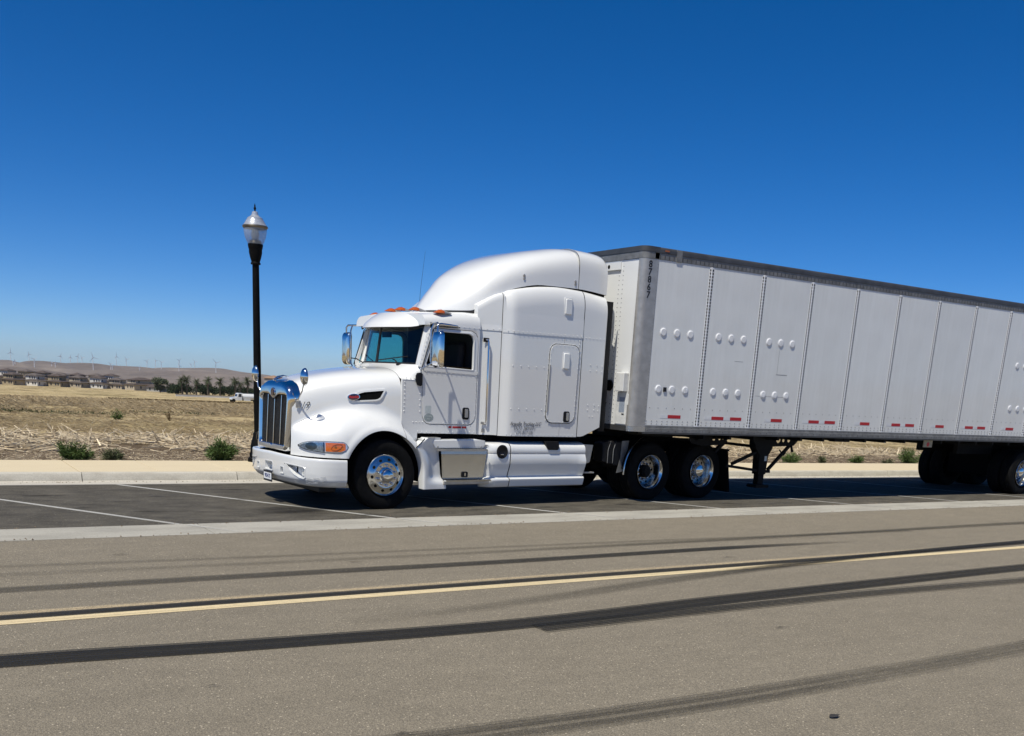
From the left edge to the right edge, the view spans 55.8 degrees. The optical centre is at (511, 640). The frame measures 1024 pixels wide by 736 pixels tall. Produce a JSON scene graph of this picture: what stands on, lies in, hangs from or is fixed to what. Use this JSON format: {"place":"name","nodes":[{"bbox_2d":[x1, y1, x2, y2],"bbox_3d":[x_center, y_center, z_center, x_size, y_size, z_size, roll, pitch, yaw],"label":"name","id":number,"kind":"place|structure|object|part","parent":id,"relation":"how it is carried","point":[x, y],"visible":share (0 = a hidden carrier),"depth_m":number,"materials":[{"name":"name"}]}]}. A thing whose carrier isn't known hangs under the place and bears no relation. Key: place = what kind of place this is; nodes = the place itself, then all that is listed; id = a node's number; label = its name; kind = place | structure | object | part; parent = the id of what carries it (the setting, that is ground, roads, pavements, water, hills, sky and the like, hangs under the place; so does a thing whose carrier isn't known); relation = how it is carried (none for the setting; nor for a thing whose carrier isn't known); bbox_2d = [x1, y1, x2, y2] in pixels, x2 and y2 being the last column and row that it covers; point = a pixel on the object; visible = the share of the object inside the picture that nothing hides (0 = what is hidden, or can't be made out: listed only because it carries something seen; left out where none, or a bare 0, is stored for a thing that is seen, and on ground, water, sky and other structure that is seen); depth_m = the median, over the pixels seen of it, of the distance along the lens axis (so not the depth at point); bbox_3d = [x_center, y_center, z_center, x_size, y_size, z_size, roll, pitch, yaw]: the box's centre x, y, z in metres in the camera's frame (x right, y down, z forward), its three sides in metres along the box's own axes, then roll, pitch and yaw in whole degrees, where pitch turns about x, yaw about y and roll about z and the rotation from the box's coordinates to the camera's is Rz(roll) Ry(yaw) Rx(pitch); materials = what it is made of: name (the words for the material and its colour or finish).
{"place":"outdoors","nodes":[
{"label":"outdoors","id":0,"kind":"place"},
{"bbox_2d":[87,373,107,382],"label":"house","id":1,"kind":"structure","parent":0,"point":[95,374],"depth_m":481.41,"materials":[{"name":"grey tile"}]},
{"bbox_2d":[0,360,270,391],"bbox_3d":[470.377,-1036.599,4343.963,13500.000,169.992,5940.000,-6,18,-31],"label":"hills","id":2,"kind":"structure","parent":0,"point":[170,375],"depth_m":3673.76,"materials":[{"name":"brown soil"}]},
{"bbox_2d":[0,460,917,471],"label":"sidewalk","id":3,"kind":"structure","parent":0,"point":[98,466],"depth_m":16.96,"materials":[{"name":"concrete"}]},
{"bbox_2d":[242,204,267,461],"bbox_3d":[-4.751,-5.656,17.990,0.456,4.595,0.456,-6,18,-31],"label":"street lamp","id":4,"kind":"object","parent":3,"relation":"on","point":[254,222],"visible":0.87,"depth_m":17.77,"materials":[{"name":"black metal"}]},
{"bbox_2d":[0,384,922,463],"bbox_3d":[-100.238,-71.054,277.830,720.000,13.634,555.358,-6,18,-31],"label":"field","id":5,"kind":"structure","parent":0,"point":[58,391],"depth_m":32.33,"materials":[{"name":"brown soil"}]},
{"bbox_2d":[0,368,15,375],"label":"house","id":6,"kind":"structure","parent":5,"relation":"on","point":[6,370],"depth_m":465.81,"materials":[{"name":"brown tile"}]},
{"bbox_2d":[1,372,24,384],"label":"house","id":7,"kind":"structure","parent":5,"relation":"on","point":[11,378],"depth_m":428.77,"materials":[{"name":"brown tile"}]},
{"bbox_2d":[18,369,35,378],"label":"house","id":8,"kind":"structure","parent":5,"relation":"on","point":[25,371],"depth_m":464.92,"materials":[{"name":"grey tile"}]},
{"bbox_2d":[25,373,47,385],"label":"house","id":9,"kind":"structure","parent":5,"relation":"on","point":[34,379],"depth_m":433.40,"materials":[{"name":"grey tile"}]},
{"bbox_2d":[36,370,50,379],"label":"house","id":10,"kind":"structure","parent":5,"relation":"on","point":[42,372],"depth_m":474.19,"materials":[{"name":"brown tile"}]},
{"bbox_2d":[46,373,68,386],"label":"house","id":11,"kind":"structure","parent":5,"relation":"on","point":[56,380],"depth_m":437.94,"materials":[{"name":"brown tile"}]},
{"bbox_2d":[58,372,69,380],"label":"house","id":12,"kind":"structure","parent":5,"relation":"on","point":[65,374],"depth_m":473.74,"materials":[{"name":"grey tile"}]},
{"bbox_2d":[52,440,98,459],"bbox_3d":[-7.823,-3.397,17.328,0.633,0.491,0.713,11,17,27],"label":"shrub","id":13,"kind":"object","parent":5,"relation":"on","point":[72,453],"visible":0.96,"depth_m":17.22,"materials":[{"name":"green plant"}]},
{"bbox_2d":[68,375,89,387],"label":"house","id":14,"kind":"structure","parent":5,"relation":"on","point":[77,381],"depth_m":442.67,"materials":[{"name":"grey tile"}]},
{"bbox_2d":[69,373,88,381],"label":"house","id":15,"kind":"structure","parent":5,"relation":"on","point":[74,374],"depth_m":482.98,"materials":[{"name":"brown tile"}]},
{"bbox_2d":[88,375,108,388],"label":"house","id":16,"kind":"structure","parent":5,"relation":"on","point":[98,381],"depth_m":447.18,"materials":[{"name":"white tile"}]},
{"bbox_2d":[0,404,212,414],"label":"green regrowth","id":17,"kind":"object","parent":5,"relation":"on","point":[30,410],"visible":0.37,"depth_m":36.73,"materials":[{"name":"grey plant"}]},
{"bbox_2d":[98,447,124,459],"bbox_3d":[-7.350,-3.428,17.738,0.509,0.347,0.419,-6,18,-31],"label":"shrub","id":18,"kind":"object","parent":5,"relation":"on","point":[111,455],"visible":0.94,"depth_m":17.69,"materials":[{"name":"green plant"}]},
{"bbox_2d":[104,373,118,382],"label":"house","id":19,"kind":"structure","parent":5,"relation":"on","point":[109,376],"depth_m":490.10,"materials":[{"name":"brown tile"}]},
{"bbox_2d":[107,377,126,388],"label":"house","id":20,"kind":"structure","parent":5,"relation":"on","point":[116,383],"depth_m":451.50,"materials":[{"name":"grey tile"}]},
{"bbox_2d":[110,408,125,419],"bbox_3d":[-13.171,-7.558,32.282,0.518,0.409,0.357,-6,18,-31],"label":"shrub","id":21,"kind":"object","parent":5,"relation":"on","point":[118,416],"visible":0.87,"depth_m":32.25,"materials":[{"name":"green plant"}]},
{"bbox_2d":[124,377,152,390],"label":"house","id":22,"kind":"structure","parent":5,"relation":"on","point":[139,383],"depth_m":428.17,"materials":[{"name":"brown tile"}]},
{"bbox_2d":[145,382,167,391],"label":"house","id":23,"kind":"structure","parent":5,"relation":"on","point":[150,388],"depth_m":411.50,"materials":[{"name":"brown tile"}]},
{"bbox_2d":[151,377,168,392],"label":"tree","id":24,"kind":"object","parent":5,"relation":"on","point":[160,382],"visible":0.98,"depth_m":385.85,"materials":[{"name":"green plant"}]},
{"bbox_2d":[163,407,172,420],"bbox_3d":[-11.761,-7.764,33.151,0.446,0.512,0.266,-6,18,-31],"label":"shrub","id":25,"kind":"object","parent":5,"relation":"on","point":[168,416],"visible":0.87,"depth_m":33.14,"materials":[{"name":"brown plant"}]},
{"bbox_2d":[168,383,178,393],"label":"tree","id":26,"kind":"object","parent":5,"relation":"on","point":[172,384],"visible":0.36,"depth_m":376.20,"materials":[{"name":"green plant"}]},
{"bbox_2d":[169,384,183,393],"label":"tree","id":27,"kind":"object","parent":5,"relation":"on","point":[176,389],"visible":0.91,"depth_m":372.47,"materials":[{"name":"green plant"}]},
{"bbox_2d":[104,397,253,403],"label":"tall dry grass","id":28,"kind":"structure","parent":5,"relation":"on","point":[181,400],"depth_m":197.89,"materials":[{"name":"beige plant"}]},
{"bbox_2d":[176,376,186,393],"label":"palm tree","id":29,"kind":"object","parent":5,"relation":"on","point":[180,380],"visible":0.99,"depth_m":357.44,"materials":[{"name":"green plant"}]},
{"bbox_2d":[180,374,192,394],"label":"palm tree","id":30,"kind":"object","parent":5,"relation":"on","point":[187,381],"visible":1,"depth_m":358.51,"materials":[{"name":"green plant"}]},
{"bbox_2d":[183,385,195,393],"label":"tree","id":31,"kind":"object","parent":5,"relation":"on","point":[193,390],"visible":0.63,"depth_m":379.00,"materials":[{"name":"green plant"}]},
{"bbox_2d":[192,378,200,394],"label":"palm tree","id":32,"kind":"object","parent":5,"relation":"on","point":[195,382],"visible":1,"depth_m":360.30,"materials":[{"name":"green plant"}]},
{"bbox_2d":[195,383,206,393],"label":"tree","id":33,"kind":"object","parent":5,"relation":"on","point":[201,388],"visible":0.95,"depth_m":376.35,"materials":[{"name":"green plant"}]},
{"bbox_2d":[176,394,234,397],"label":"boundary wall","id":34,"kind":"structure","parent":5,"relation":"on","point":[210,396],"depth_m":329.54,"materials":[{"name":"grey concrete"}]},
{"bbox_2d":[202,376,211,394],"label":"palm tree","id":35,"kind":"object","parent":5,"relation":"on","point":[207,382],"visible":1,"depth_m":362.61,"materials":[{"name":"green plant"}]},
{"bbox_2d":[206,384,217,394],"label":"tree","id":36,"kind":"object","parent":5,"relation":"on","point":[212,392],"visible":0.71,"depth_m":384.19,"materials":[{"name":"green plant"}]},
{"bbox_2d":[215,377,225,395],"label":"palm tree","id":37,"kind":"object","parent":5,"relation":"on","point":[219,384],"visible":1,"depth_m":364.88,"materials":[{"name":"green plant"}]},
{"bbox_2d":[214,386,227,395],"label":"tree","id":38,"kind":"object","parent":5,"relation":"on","point":[222,389],"visible":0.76,"depth_m":382.01,"materials":[{"name":"green plant"}]},
{"bbox_2d":[203,435,241,460],"bbox_3d":[-5.633,-3.710,18.718,0.734,0.551,0.629,-6,18,-31],"label":"shrub","id":39,"kind":"object","parent":5,"relation":"on","point":[223,451],"visible":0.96,"depth_m":18.64,"materials":[{"name":"green plant"}]},
{"bbox_2d":[222,387,234,395],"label":"tree","id":40,"kind":"object","parent":5,"relation":"on","point":[229,391],"visible":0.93,"depth_m":384.95,"materials":[{"name":"green plant"}]},
{"bbox_2d":[228,376,238,393],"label":"palm tree","id":41,"kind":"object","parent":5,"relation":"on","point":[234,382],"visible":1,"depth_m":367.04,"materials":[{"name":"green plant"}]},
{"bbox_2d":[227,384,239,395],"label":"tree","id":42,"kind":"object","parent":5,"relation":"on","point":[237,388],"visible":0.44,"depth_m":389.89,"materials":[{"name":"green plant"}]},
{"bbox_2d":[236,381,243,392],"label":"palm tree","id":43,"kind":"object","parent":5,"relation":"on","point":[240,385],"visible":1,"depth_m":368.91,"materials":[{"name":"green plant"}]},
{"bbox_2d":[229,393,253,401],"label":"tank truck","id":44,"kind":"object","parent":5,"relation":"on","point":[244,396],"visible":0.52,"depth_m":269.51,"materials":[{"name":"white metal"}]},
{"bbox_2d":[238,386,251,392],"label":"tree","id":45,"kind":"object","parent":5,"relation":"on","point":[243,389],"visible":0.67,"depth_m":388.86,"materials":[{"name":"green plant"}]},
{"bbox_2d":[244,377,252,392],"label":"palm tree","id":46,"kind":"object","parent":5,"relation":"on","point":[247,380],"visible":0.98,"depth_m":369.90,"materials":[{"name":"green plant"}]},
{"bbox_2d":[245,387,253,393],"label":"tree","id":47,"kind":"object","parent":5,"relation":"on","point":[250,390],"visible":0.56,"depth_m":389.69,"materials":[{"name":"green plant"}]},
{"bbox_2d":[263,375,280,382],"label":"house","id":48,"kind":"structure","parent":5,"relation":"on","point":[268,378],"depth_m":390.07,"materials":[{"name":"beige tile"}]},
{"bbox_2d":[0,448,917,463],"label":"dry litter","id":49,"kind":"object","parent":5,"relation":"on","point":[134,454],"visible":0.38,"depth_m":19.21,"materials":[{"name":"beige plant"}]},
{"bbox_2d":[0,394,920,453],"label":"stubble","id":50,"kind":"object","parent":5,"relation":"on","point":[205,407],"visible":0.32,"depth_m":38.53,"materials":[{"name":"beige plant"}]},
{"bbox_2d":[0,422,920,458],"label":"dry stalks","id":51,"kind":"object","parent":5,"relation":"on","point":[198,442],"visible":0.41,"depth_m":21.88,"materials":[{"name":"beige plant"}]},
{"bbox_2d":[781,451,802,462],"bbox_3d":[7.759,-5.112,26.897,0.697,0.435,0.578,-6,18,-31],"label":"shrub","id":52,"kind":"object","parent":5,"relation":"on","point":[788,458],"visible":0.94,"depth_m":26.90,"materials":[{"name":"green plant"}]},
{"bbox_2d":[816,455,825,462],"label":"shrub","id":53,"kind":"object","parent":5,"relation":"on","point":[822,459],"visible":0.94,"depth_m":27.56,"materials":[{"name":"green plant"}]},
{"bbox_2d":[846,454,864,462],"bbox_3d":[10.126,-5.321,28.391,0.511,0.352,0.511,15,19,37],"label":"shrub","id":54,"kind":"object","parent":5,"relation":"on","point":[857,459],"visible":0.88,"depth_m":28.31,"materials":[{"name":"green plant"}]},
{"bbox_2d":[881,458,894,462],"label":"shrub","id":55,"kind":"object","parent":5,"relation":"on","point":[889,461],"visible":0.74,"depth_m":28.98,"materials":[{"name":"green plant"}]},
{"bbox_2d":[897,447,920,463],"bbox_3d":[12.232,-5.685,29.676,0.925,0.576,0.771,-6,18,-31],"label":"shrub","id":56,"kind":"object","parent":5,"relation":"on","point":[905,457],"visible":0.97,"depth_m":29.58,"materials":[{"name":"green plant"}]},
{"bbox_2d":[0,506,1023,735],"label":"road","id":57,"kind":"structure","parent":0,"point":[890,623],"depth_m":7.63,"materials":[{"name":"grey asphalt"}]},
{"bbox_2d":[0,478,1023,528],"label":"parking bay","id":58,"kind":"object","parent":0,"point":[41,506],"visible":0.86,"depth_m":15.04,"materials":[{"name":"grey asphalt"}]},
{"bbox_2d":[252,249,729,508],"bbox_3d":[0.005,-4.444,16.221,8.684,3.996,3.036,-8,19,-36],"label":"semi truck","id":59,"kind":"object","parent":58,"relation":"on","point":[497,376],"visible":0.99,"depth_m":14.69,"materials":[{"name":"white metal"}]},
{"bbox_3d":[-2.158,-4.393,15.924,0.966,1.356,0.042,-8,19,-36],"label":"door","id":60,"kind":"part","parent":59,"relation":"part of","materials":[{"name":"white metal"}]},
{"bbox_3d":[-0.921,-3.895,14.319,0.968,1.356,0.052,-8,19,-36],"label":"door","id":61,"kind":"part","parent":59,"relation":"part of","materials":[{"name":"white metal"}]},
{"bbox_3d":[-0.738,-2.636,14.628,0.794,0.354,0.043,-8,19,-36],"label":"tool box door","id":62,"kind":"part","parent":59,"relation":"part of","materials":[{"name":"metal"}]},
{"bbox_2d":[589,245,1023,493],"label":"semi trailer","id":63,"kind":"object","parent":58,"relation":"on","point":[762,358],"visible":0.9,"depth_m":17.72,"materials":[{"name":"grey metal"}]},
{"bbox_2d":[0,0,1023,377],"label":"sky","id":64,"kind":"structure","parent":0,"point":[877,140],"materials":[{"name":"blue"}]},
{"bbox_3d":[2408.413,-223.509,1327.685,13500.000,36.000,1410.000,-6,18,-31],"label":"ground","id":65,"kind":"structure","parent":0,"visible":0},
{"bbox_2d":[0,470,919,485],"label":"kerb","id":66,"kind":"structure","parent":65,"relation":"on","point":[55,478],"depth_m":16.03,"materials":[{"name":"concrete"}]},
{"bbox_2d":[0,499,1023,540],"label":"valley gutter","id":67,"kind":"object","parent":65,"relation":"on","point":[124,531],"visible":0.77,"depth_m":13.09,"materials":[{"name":"concrete"}]},
{"bbox_2d":[4,476,1022,540],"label":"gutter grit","id":68,"kind":"object","parent":67,"relation":"on","point":[480,514],"visible":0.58,"depth_m":15.03,"materials":[{"name":"grey gravel"}]}
]}

